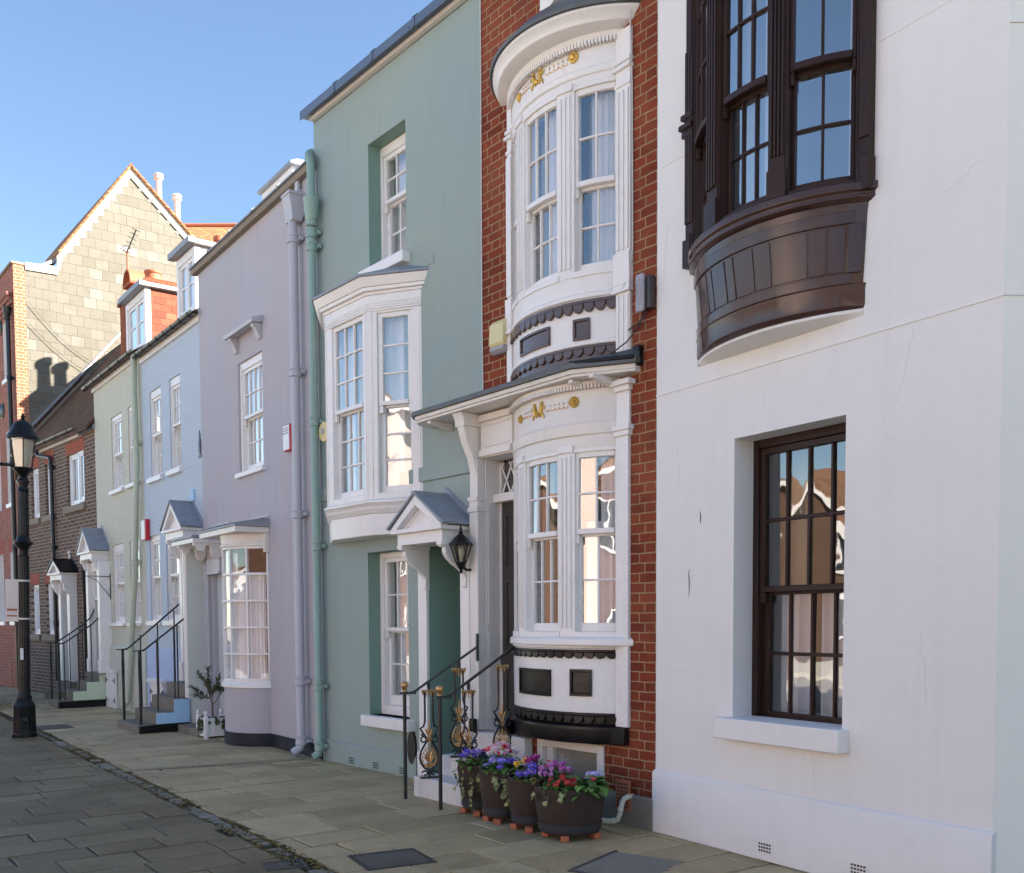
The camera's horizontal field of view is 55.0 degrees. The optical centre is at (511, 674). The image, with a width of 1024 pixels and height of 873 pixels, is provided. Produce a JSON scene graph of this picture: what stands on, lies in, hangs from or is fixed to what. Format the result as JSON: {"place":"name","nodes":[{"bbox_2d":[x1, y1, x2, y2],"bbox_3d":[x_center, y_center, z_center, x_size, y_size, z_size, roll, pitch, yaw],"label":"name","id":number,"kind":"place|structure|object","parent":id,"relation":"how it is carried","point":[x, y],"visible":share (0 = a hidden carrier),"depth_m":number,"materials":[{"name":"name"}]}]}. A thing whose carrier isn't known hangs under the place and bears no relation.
{"place":"outdoors","nodes":[
{"label":"outdoors","id":0,"kind":"place"},
{"bbox_2d":[0,716,305,872],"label":"road","id":1,"kind":"structure","parent":0,"point":[99,812],"depth_m":7.72,"materials":[{"name":"grey stone"}]},
{"bbox_2d":[0,413,39,737],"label":"street lamp","id":2,"kind":"object","parent":1,"relation":"on","point":[22,434],"visible":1,"depth_m":13.71,"materials":[{"name":"black metal"}]},
{"bbox_2d":[261,859,307,870],"bbox_3d":[-1.506,1.273,6.489,0.270,0.034,0.230,-2,3,-23],"label":"drain grate","id":3,"kind":"object","parent":1,"relation":"on","point":[303,866],"visible":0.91,"depth_m":6.47,"materials":[{"name":"metal"}]},
{"bbox_2d":[118,235,254,733],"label":"terraced house","id":4,"kind":"structure","parent":0,"point":[169,359],"depth_m":15.69,"materials":[{"name":"blue paint"}]},
{"bbox_2d":[141,519,149,540],"bbox_3d":[-6.284,-2.469,16.838,0.080,0.350,0.260,-3,4,-36],"label":"alarm box","id":5,"kind":"object","parent":4,"relation":"attached to","point":[145,529],"visible":1,"depth_m":16.75,"materials":[{"name":"red plastic"}]},
{"bbox_2d":[116,604,179,719],"bbox_3d":[-5.628,-0.207,15.258,0.979,1.786,0.062,-3,4,-36],"label":"handrail","id":6,"kind":"object","parent":4,"relation":"on","point":[123,670],"visible":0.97,"depth_m":15.17,"materials":[{"name":"black metal"}]},
{"bbox_2d":[146,535,161,625],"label":"window","id":7,"kind":"structure","parent":4,"relation":"in","point":[155,540],"depth_m":16.81,"materials":[{"name":"white paint"}]},
{"bbox_2d":[146,387,163,483],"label":"window","id":8,"kind":"structure","parent":4,"relation":"in","point":[156,425],"depth_m":16.49,"materials":[{"name":"white paint"}]},
{"bbox_2d":[132,618,183,724],"bbox_3d":[-5.140,-0.076,14.443,0.828,1.606,0.062,-3,4,-36],"label":"handrail","id":9,"kind":"object","parent":4,"relation":"on","point":[140,678],"visible":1,"depth_m":14.39,"materials":[{"name":"black metal"}]},
{"bbox_2d":[162,546,179,625],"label":"window","id":10,"kind":"structure","parent":4,"relation":"in","point":[173,563],"depth_m":16.10,"materials":[{"name":"white paint"}]},
{"bbox_2d":[166,375,182,476],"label":"window","id":11,"kind":"structure","parent":4,"relation":"in","point":[177,467],"depth_m":15.67,"materials":[{"name":"white paint"}]},
{"bbox_2d":[0,0,432,414],"label":"sky","id":12,"kind":"structure","parent":0,"point":[208,96],"materials":[{"name":"blue"}]},
{"bbox_2d":[0,687,807,872],"bbox_3d":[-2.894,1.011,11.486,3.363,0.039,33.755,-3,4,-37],"label":"pavement","id":13,"kind":"structure","parent":0,"point":[319,810],"depth_m":8.28,"materials":[{"name":"grey stone"}]},
{"bbox_2d":[36,724,74,730],"bbox_3d":[-7.114,0.828,15.221,0.500,0.026,0.660,-3,4,-37],"label":"access cover","id":14,"kind":"object","parent":13,"relation":"on","point":[56,726],"visible":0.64,"depth_m":15.12,"materials":[{"name":"metal"}]},
{"bbox_2d":[0,163,195,688],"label":"terraced house","id":15,"kind":"structure","parent":13,"relation":"on","point":[60,331],"depth_m":24.05,"materials":[{"name":"beige brick"}]},
{"bbox_2d":[49,269,177,711],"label":"terraced house","id":16,"kind":"structure","parent":13,"relation":"on","point":[114,566],"depth_m":18.38,"materials":[{"name":"green paint"}]},
{"bbox_2d":[45,608,94,698],"bbox_3d":[-8.655,-0.443,19.351,0.981,1.819,0.062,-3,4,-36],"label":"handrail","id":17,"kind":"object","parent":16,"relation":"on","point":[50,662],"visible":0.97,"depth_m":19.30,"materials":[{"name":"black metal"}]},
{"bbox_2d":[53,618,97,700],"bbox_3d":[-8.251,-0.449,18.804,0.983,1.884,0.062,-3,4,-36],"label":"handrail","id":18,"kind":"object","parent":16,"relation":"on","point":[58,664],"visible":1,"depth_m":18.66,"materials":[{"name":"black metal"}]},
{"bbox_2d":[109,413,124,495],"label":"window","id":19,"kind":"structure","parent":16,"relation":"in","point":[119,487],"depth_m":18.41,"materials":[{"name":"white paint"}]},
{"bbox_2d":[108,544,125,625],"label":"window","id":20,"kind":"structure","parent":16,"relation":"in","point":[118,549],"depth_m":18.68,"materials":[{"name":"white paint"}]},
{"bbox_2d":[125,407,139,488],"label":"window","id":21,"kind":"structure","parent":16,"relation":"in","point":[130,485],"depth_m":17.59,"materials":[{"name":"white paint"}]},
{"bbox_2d":[127,540,142,625],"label":"window","id":22,"kind":"structure","parent":16,"relation":"in","point":[138,605],"depth_m":17.74,"materials":[{"name":"white paint"}]},
{"bbox_2d":[9,235,222,698],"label":"terraced house","id":23,"kind":"structure","parent":13,"relation":"on","point":[62,495],"depth_m":21.27,"materials":[{"name":"brown brick"}]},
{"bbox_2d":[33,469,39,517],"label":"window","id":24,"kind":"structure","parent":23,"relation":"in","point":[36,475],"depth_m":22.61,"materials":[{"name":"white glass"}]},
{"bbox_2d":[34,585,39,633],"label":"window","id":25,"kind":"structure","parent":23,"relation":"in","point":[36,587],"depth_m":22.93,"materials":[{"name":"white glass"}]},
{"bbox_2d":[48,466,49,513],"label":"window","id":26,"kind":"structure","parent":23,"relation":"in","point":[48,466],"depth_m":21.87,"materials":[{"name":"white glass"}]},
{"bbox_2d":[48,584,53,633],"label":"window","id":27,"kind":"structure","parent":23,"relation":"in","point":[51,618],"depth_m":22.14,"materials":[{"name":"white glass"}]},
{"bbox_2d":[69,453,78,505],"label":"window","id":28,"kind":"structure","parent":23,"relation":"in","point":[73,459],"depth_m":20.69,"materials":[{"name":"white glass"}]},
{"bbox_2d":[78,451,84,502],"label":"window","id":29,"kind":"structure","parent":23,"relation":"in","point":[80,454],"depth_m":20.25,"materials":[{"name":"white glass"}]},
{"bbox_2d":[81,568,87,671],"bbox_3d":[-8.635,-1.114,20.174,0.120,2.150,0.680,-3,4,-42],"label":"side door","id":30,"kind":"structure","parent":23,"relation":"in","point":[83,572],"depth_m":20.36,"materials":[{"name":"white wood"}]},
{"bbox_2d":[118,228,139,268],"bbox_3d":[-8.612,-8.997,22.295,0.380,2.066,0.465,2,4,34],"label":"television aerial","id":31,"kind":"object","parent":23,"relation":"on","point":[127,252],"visible":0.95,"depth_m":22.29,"materials":[{"name":"metal"}]},
{"bbox_2d":[37,731,333,872],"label":"sett strip","id":32,"kind":"object","parent":13,"relation":"on","point":[214,819],"visible":0.63,"depth_m":8.49,"materials":[{"name":"stone"}]},
{"bbox_2d":[196,708,224,738],"bbox_3d":[-4.178,0.690,13.767,0.388,0.389,0.390,-2,4,-36],"label":"planter box","id":33,"kind":"object","parent":13,"relation":"on","point":[212,729],"visible":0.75,"depth_m":13.60,"materials":[{"name":"white paint"}]},
{"bbox_2d":[186,665,223,717],"bbox_3d":[-4.160,0.243,13.730,0.896,0.800,0.354,1,3,15],"label":"olive tree","id":34,"kind":"object","parent":33,"relation":"on","point":[208,683],"visible":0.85,"depth_m":13.74,"materials":[{"name":"green plant"}]},
{"bbox_2d":[197,715,224,733],"bbox_3d":[-4.167,0.713,13.676,0.473,0.284,0.317,0,3,-2],"label":"ivy","id":35,"kind":"object","parent":33,"relation":"in","point":[200,726],"visible":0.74,"depth_m":13.62,"materials":[{"name":"green plant"}]},
{"bbox_2d":[123,757,304,771],"bbox_3d":[-3.327,1.019,11.109,2.013,0.001,0.171,-2,3,-26],"label":"drain channel","id":36,"kind":"object","parent":13,"relation":"on","point":[153,768],"visible":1,"depth_m":11.09,"materials":[{"name":"grey stone"}]},
{"bbox_2d":[170,156,396,759],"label":"terraced house","id":37,"kind":"structure","parent":13,"relation":"on","point":[248,635],"depth_m":12.69,"materials":[{"name":"purple paint"}]},
{"bbox_2d":[217,574,224,715],"bbox_3d":[-4.180,-0.362,14.335,0.048,2.230,0.510,-2,4,-36],"label":"door","id":38,"kind":"structure","parent":37,"relation":"in","point":[219,576],"depth_m":14.41,"materials":[{"name":"white wood"}]},
{"bbox_2d":[220,533,271,746],"bbox_3d":[-3.619,-0.450,13.014,0.424,2.740,1.217,-2,4,-36],"label":"bow window","id":39,"kind":"structure","parent":37,"relation":"in","point":[247,688],"depth_m":12.73,"materials":[{"name":"white paint"}]},
{"bbox_2d":[235,352,265,478],"bbox_3d":[-3.382,-3.389,12.942,0.233,1.525,0.995,-2,4,-36],"label":"window","id":40,"kind":"structure","parent":37,"relation":"in","point":[251,391],"depth_m":13.07,"materials":[{"name":"white paint"}]},
{"bbox_2d":[283,423,291,451],"bbox_3d":[-2.677,-2.838,11.809,0.088,0.310,0.220,-2,4,-36],"label":"alarm box","id":41,"kind":"object","parent":37,"relation":"attached to","point":[287,437],"visible":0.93,"depth_m":11.76,"materials":[{"name":"white plastic"}]},
{"bbox_2d":[12,729,651,872],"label":"moss","id":42,"kind":"object","parent":13,"relation":"on","point":[278,855],"visible":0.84,"depth_m":7.90,"materials":[{"name":"green plant"}]},
{"bbox_2d":[300,0,481,778],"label":"terraced house","id":43,"kind":"structure","parent":13,"relation":"on","point":[393,206],"depth_m":9.95,"materials":[{"name":"teal paint"}]},
{"bbox_2d":[319,421,326,442],"bbox_3d":[-2.094,-2.725,11.049,0.098,0.238,0.240,-3,4,-40],"label":"alarm bell","id":44,"kind":"object","parent":43,"relation":"attached to","point":[322,433],"visible":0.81,"depth_m":11.02,"materials":[{"name":"plastic"}]},
{"bbox_2d":[311,253,433,543],"bbox_3d":[-1.583,-2.770,10.284,0.554,2.676,2.256,-3,4,-40],"label":"canted bay window","id":45,"kind":"structure","parent":43,"relation":"in","point":[373,442],"depth_m":9.95,"materials":[{"name":"white paint"}]},
{"bbox_2d":[358,133,409,273],"bbox_3d":[-1.179,-4.816,10.127,0.456,1.405,0.830,-3,4,-40],"label":"window","id":46,"kind":"structure","parent":43,"relation":"in","point":[394,252],"depth_m":10.35,"materials":[{"name":"white paint"}]},
{"bbox_2d":[361,551,414,731],"bbox_3d":[-1.179,-0.366,10.379,0.459,1.860,0.900,-3,4,-40],"label":"window","id":47,"kind":"structure","parent":43,"relation":"in","point":[392,704],"depth_m":10.65,"materials":[{"name":"white paint"}]},
{"bbox_2d":[449,525,472,572],"bbox_3d":[-0.427,-1.135,9.005,0.297,0.454,0.224,-3,4,-40],"label":"wall lantern","id":48,"kind":"object","parent":43,"relation":"attached to","point":[460,539],"depth_m":8.95,"materials":[{"name":"black paint"}]},
{"bbox_2d":[347,848,436,870],"bbox_3d":[-0.814,1.255,6.631,0.480,0.031,0.440,-2,3,-27],"label":"access cover","id":49,"kind":"object","parent":13,"relation":"on","point":[371,861],"visible":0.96,"depth_m":6.61,"materials":[{"name":"metal"}]},
{"bbox_2d":[460,807,470,812],"bbox_3d":[-0.392,1.139,8.254,0.060,0.044,0.072,2,4,42],"label":"brick","id":50,"kind":"object","parent":13,"relation":"on","point":[463,810],"visible":0.77,"depth_m":8.23,"materials":[{"name":"brick"}]},
{"bbox_2d":[457,760,490,809],"bbox_3d":[-0.257,0.930,8.258,0.406,0.370,0.406,0,3,2],"label":"half barrel","id":51,"kind":"object","parent":13,"relation":"on","point":[476,798],"visible":0.41,"depth_m":8.10,"materials":[{"name":"wood"}]},
{"bbox_2d":[452,762,480,805],"bbox_3d":[-0.364,0.920,8.136,0.401,0.360,0.159,2,4,36],"label":"ivy","id":52,"kind":"object","parent":51,"relation":"attached to","point":[463,790],"visible":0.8,"depth_m":8.09,"materials":[{"name":"green plant"}]},
{"bbox_2d":[452,748,490,770],"bbox_3d":[-0.313,0.708,8.232,0.349,0.164,0.363,-3,4,-37],"label":"pansy","id":53,"kind":"object","parent":51,"relation":"in","point":[466,752],"visible":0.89,"depth_m":8.19,"materials":[{"name":"purple plant"}]},
{"bbox_2d":[475,745,502,765],"bbox_3d":[-0.182,0.692,8.234,0.294,0.187,0.269,-3,4,-37],"label":"cyclamen","id":54,"kind":"object","parent":51,"relation":"in","point":[488,748],"visible":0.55,"depth_m":8.21,"materials":[{"name":"green plant"}]},
{"bbox_2d":[473,810,481,816],"bbox_3d":[-0.282,1.148,8.093,0.060,0.044,0.072,0,3,13],"label":"brick","id":55,"kind":"object","parent":13,"relation":"on","point":[477,813],"visible":1,"depth_m":8.06,"materials":[{"name":"brick"}]},
{"bbox_2d":[483,815,492,820],"bbox_3d":[-0.193,1.157,7.906,0.060,0.044,0.072,2,4,36],"label":"brick","id":56,"kind":"object","parent":13,"relation":"on","point":[485,818],"visible":0.68,"depth_m":7.88,"materials":[{"name":"brick"}]},
{"bbox_2d":[493,818,501,824],"bbox_3d":[-0.114,1.164,7.764,0.060,0.044,0.072,0,3,7],"label":"brick","id":57,"kind":"object","parent":13,"relation":"on","point":[497,821],"visible":1,"depth_m":7.73,"materials":[{"name":"brick"}]},
{"bbox_2d":[478,764,525,817],"bbox_3d":[-0.064,0.943,7.916,0.416,0.380,0.416,1,3,19],"label":"half barrel","id":58,"kind":"object","parent":13,"relation":"on","point":[493,803],"visible":0.54,"depth_m":7.76,"materials":[{"name":"wood"}]},
{"bbox_2d":[481,755,516,774],"bbox_3d":[-0.092,0.723,7.820,0.335,0.150,0.316,-3,4,-37],"label":"pansy","id":59,"kind":"object","parent":58,"relation":"in","point":[500,761],"visible":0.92,"depth_m":7.79,"materials":[{"name":"purple plant"}]},
{"bbox_2d":[486,740,521,770],"bbox_3d":[-0.069,0.667,7.992,0.307,0.251,0.343,1,3,15],"label":"cyclamen","id":60,"kind":"object","parent":58,"relation":"in","point":[505,751],"visible":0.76,"depth_m":7.97,"materials":[{"name":"pink plant"}]},
{"bbox_2d":[491,768,522,810],"bbox_3d":[0.014,0.914,7.753,0.356,0.344,0.204,-3,4,-37],"label":"ivy","id":61,"kind":"object","parent":58,"relation":"in","point":[504,793],"visible":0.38,"depth_m":7.69,"materials":[{"name":"green plant"}]},
{"bbox_2d":[510,823,520,828],"bbox_3d":[0.029,1.173,7.598,0.060,0.044,0.072,2,4,36],"label":"brick","id":62,"kind":"object","parent":13,"relation":"on","point":[514,826],"visible":0.81,"depth_m":7.57,"materials":[{"name":"brick"}]},
{"bbox_2d":[525,826,532,832],"bbox_3d":[0.129,1.180,7.456,0.060,0.044,0.072,0,3,2],"label":"brick","id":63,"kind":"object","parent":13,"relation":"on","point":[528,829],"visible":1,"depth_m":7.42,"materials":[{"name":"brick"}]},
{"bbox_2d":[507,774,558,825],"bbox_3d":[0.172,0.968,7.619,0.425,0.360,0.425,2,4,36],"label":"half barrel","id":64,"kind":"object","parent":13,"relation":"on","point":[523,812],"visible":0.49,"depth_m":7.46,"materials":[{"name":"wood"}]},
{"bbox_2d":[510,757,527,776],"bbox_3d":[0.089,0.736,7.681,0.202,0.175,0.164,1,3,23],"label":"pansy","id":65,"kind":"object","parent":64,"relation":"in","point":[516,763],"visible":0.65,"depth_m":7.68,"materials":[{"name":"yellow plant"}]},
{"bbox_2d":[513,762,547,782],"bbox_3d":[0.143,0.763,7.527,0.291,0.180,0.310,1,3,20],"label":"pansy","id":66,"kind":"object","parent":64,"relation":"in","point":[532,769],"visible":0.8,"depth_m":7.46,"materials":[{"name":"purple plant"}]},
{"bbox_2d":[523,754,545,777],"bbox_3d":[0.186,0.723,7.699,0.254,0.196,0.233,-3,4,-37],"label":"cyclamen","id":67,"kind":"object","parent":64,"relation":"in","point":[534,758],"visible":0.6,"depth_m":7.67,"materials":[{"name":"purple plant"}]},
{"bbox_2d":[411,0,657,830],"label":"terraced house","id":68,"kind":"structure","parent":13,"relation":"on","point":[554,419],"depth_m":7.86,"materials":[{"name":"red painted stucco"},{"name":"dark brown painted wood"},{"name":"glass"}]},
{"bbox_2d":[399,634,478,798],"bbox_3d":[-0.656,0.380,8.935,0.731,1.490,0.068,-1,3,-15],"label":"handrail","id":69,"kind":"object","parent":68,"relation":"attached to","point":[404,692],"visible":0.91,"depth_m":8.92,"materials":[{"name":"black metal"}]},
{"bbox_2d":[433,646,514,809],"bbox_3d":[-0.311,0.455,8.481,0.758,1.387,0.068,-2,3,-26],"label":"handrail","id":70,"kind":"object","parent":68,"relation":"attached to","point":[440,697],"visible":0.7,"depth_m":8.45,"materials":[{"name":"black metal"}]},
{"bbox_2d":[489,318,507,356],"bbox_3d":[-0.109,-2.973,8.664,0.090,0.290,0.200,-3,4,-39],"label":"alarm box","id":71,"kind":"object","parent":68,"relation":"attached to","point":[497,340],"visible":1,"depth_m":8.63,"materials":[{"name":"plastic"}]},
{"bbox_2d":[502,501,513,719],"bbox_3d":[0.058,-0.531,8.954,0.048,2.080,0.434,-3,4,-39],"label":"door","id":72,"kind":"structure","parent":68,"relation":"in","point":[508,507],"depth_m":9.04,"materials":[{"name":"black paint"}]},
{"bbox_2d":[489,0,641,381],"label":"bow window","id":73,"kind":"structure","parent":68,"relation":"in","point":[569,51],"depth_m":7.73,"materials":[{"name":"white paint"}]},
{"bbox_2d":[499,377,635,745],"bbox_3d":[0.420,-0.877,8.135,0.449,2.875,1.588,-3,4,-39],"label":"bow window","id":74,"kind":"structure","parent":68,"relation":"in","point":[572,676],"depth_m":7.88,"materials":[{"name":"white paint"}]},
{"bbox_2d":[537,739,604,779],"bbox_3d":[0.520,0.867,8.243,0.120,0.620,0.820,-3,4,-39],"label":"basement window","id":75,"kind":"structure","parent":68,"relation":"in","point":[581,757],"depth_m":8.25,"materials":[{"name":"beige paint"}]},
{"bbox_2d":[635,273,654,312],"bbox_3d":[0.990,-2.833,7.301,0.088,0.275,0.130,-3,4,-39],"label":"sounder box","id":76,"kind":"object","parent":68,"relation":"attached to","point":[644,293],"visible":1,"depth_m":7.27,"materials":[{"name":"grey plastic"}]},
{"bbox_2d":[541,832,550,836],"bbox_3d":[0.260,1.185,7.338,0.060,0.044,0.072,2,4,30],"label":"brick","id":77,"kind":"object","parent":13,"relation":"on","point":[545,834],"visible":0.49,"depth_m":7.31,"materials":[{"name":"brick"}]},
{"bbox_2d":[561,836,568,841],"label":"brick","id":78,"kind":"object","parent":13,"relation":"on","point":[564,838],"visible":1,"depth_m":7.11,"materials":[{"name":"brick"}]},
{"bbox_2d":[533,783,604,835],"bbox_3d":[0.430,0.995,7.325,0.539,0.335,0.539,-3,4,-37],"label":"half barrel","id":79,"kind":"object","parent":13,"relation":"on","point":[581,814],"visible":0.66,"depth_m":7.11,"materials":[{"name":"wood"}]},
{"bbox_2d":[530,776,547,793],"bbox_3d":[0.234,0.878,7.441,0.202,0.214,0.165,-2,4,-29],"label":"ivy","id":80,"kind":"object","parent":79,"relation":"on","point":[533,778],"visible":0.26,"depth_m":7.41,"materials":[{"name":"green plant"}]},
{"bbox_2d":[531,787,563,805],"bbox_3d":[0.266,0.886,7.149,0.299,0.137,0.147,2,4,36],"label":"ivy","id":81,"kind":"object","parent":79,"relation":"attached to","point":[560,799],"visible":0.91,"depth_m":7.10,"materials":[{"name":"green plant"}]},
{"bbox_2d":[535,759,573,787],"bbox_3d":[0.319,0.751,7.406,0.336,0.218,0.374,-3,4,-37],"label":"cyclamen","id":82,"kind":"object","parent":79,"relation":"in","point":[555,765],"visible":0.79,"depth_m":7.36,"materials":[{"name":"purple plant"}]},
{"bbox_2d":[542,774,576,796],"bbox_3d":[0.365,0.805,7.197,0.257,0.155,0.273,1,3,28],"label":"primrose","id":83,"kind":"object","parent":79,"relation":"in","point":[556,783],"visible":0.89,"depth_m":7.15,"materials":[{"name":"red plant"}]},
{"bbox_2d":[560,775,615,801],"bbox_3d":[0.551,0.827,7.212,0.425,0.164,0.422,-3,4,-37],"label":"primrose","id":84,"kind":"object","parent":79,"relation":"in","point":[602,789],"visible":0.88,"depth_m":7.13,"materials":[{"name":"green plant"}]},
{"bbox_2d":[582,771,609,786],"bbox_3d":[0.601,0.794,7.324,0.230,0.142,0.247,-3,4,-37],"label":"pansy","id":85,"kind":"object","parent":79,"relation":"in","point":[595,773],"visible":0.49,"depth_m":7.33,"materials":[{"name":"purple plant"}]},
{"bbox_2d":[589,832,600,838],"bbox_3d":[0.614,1.188,7.250,0.060,0.044,0.072,-2,4,-33],"label":"brick","id":86,"kind":"object","parent":13,"relation":"on","point":[597,835],"visible":0.78,"depth_m":7.22,"materials":[{"name":"brick"}]},
{"bbox_2d":[567,850,682,872],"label":"access cover","id":87,"kind":"object","parent":13,"relation":"on","point":[614,861],"visible":0.96,"depth_m":6.44,"materials":[{"name":"metal"}]},
{"bbox_2d":[652,0,1023,872],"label":"terraced house","id":88,"kind":"structure","parent":13,"relation":"on","point":[840,480],"depth_m":5.87,"materials":[{"name":"white paint"}]},
{"bbox_2d":[678,0,877,366],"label":"bow window","id":89,"kind":"structure","parent":88,"relation":"in","point":[785,263],"depth_m":6.03,"materials":[{"name":"brown paint"}]},
{"bbox_2d":[713,422,847,753],"bbox_3d":[1.941,-0.577,6.476,0.650,2.060,1.045,-2,4,-33],"label":"window","id":90,"kind":"structure","parent":88,"relation":"in","point":[796,726],"depth_m":6.65,"materials":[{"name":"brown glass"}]},
{"label":"road","id":91,"kind":"structure","parent":0,"visible":0},
{"bbox_2d":[183,223,236,241],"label":"terraced house","id":92,"kind":"structure","parent":91,"relation":"on","point":[206,231],"depth_m":33.69,"materials":[{"name":"orange brick"}]}
]}

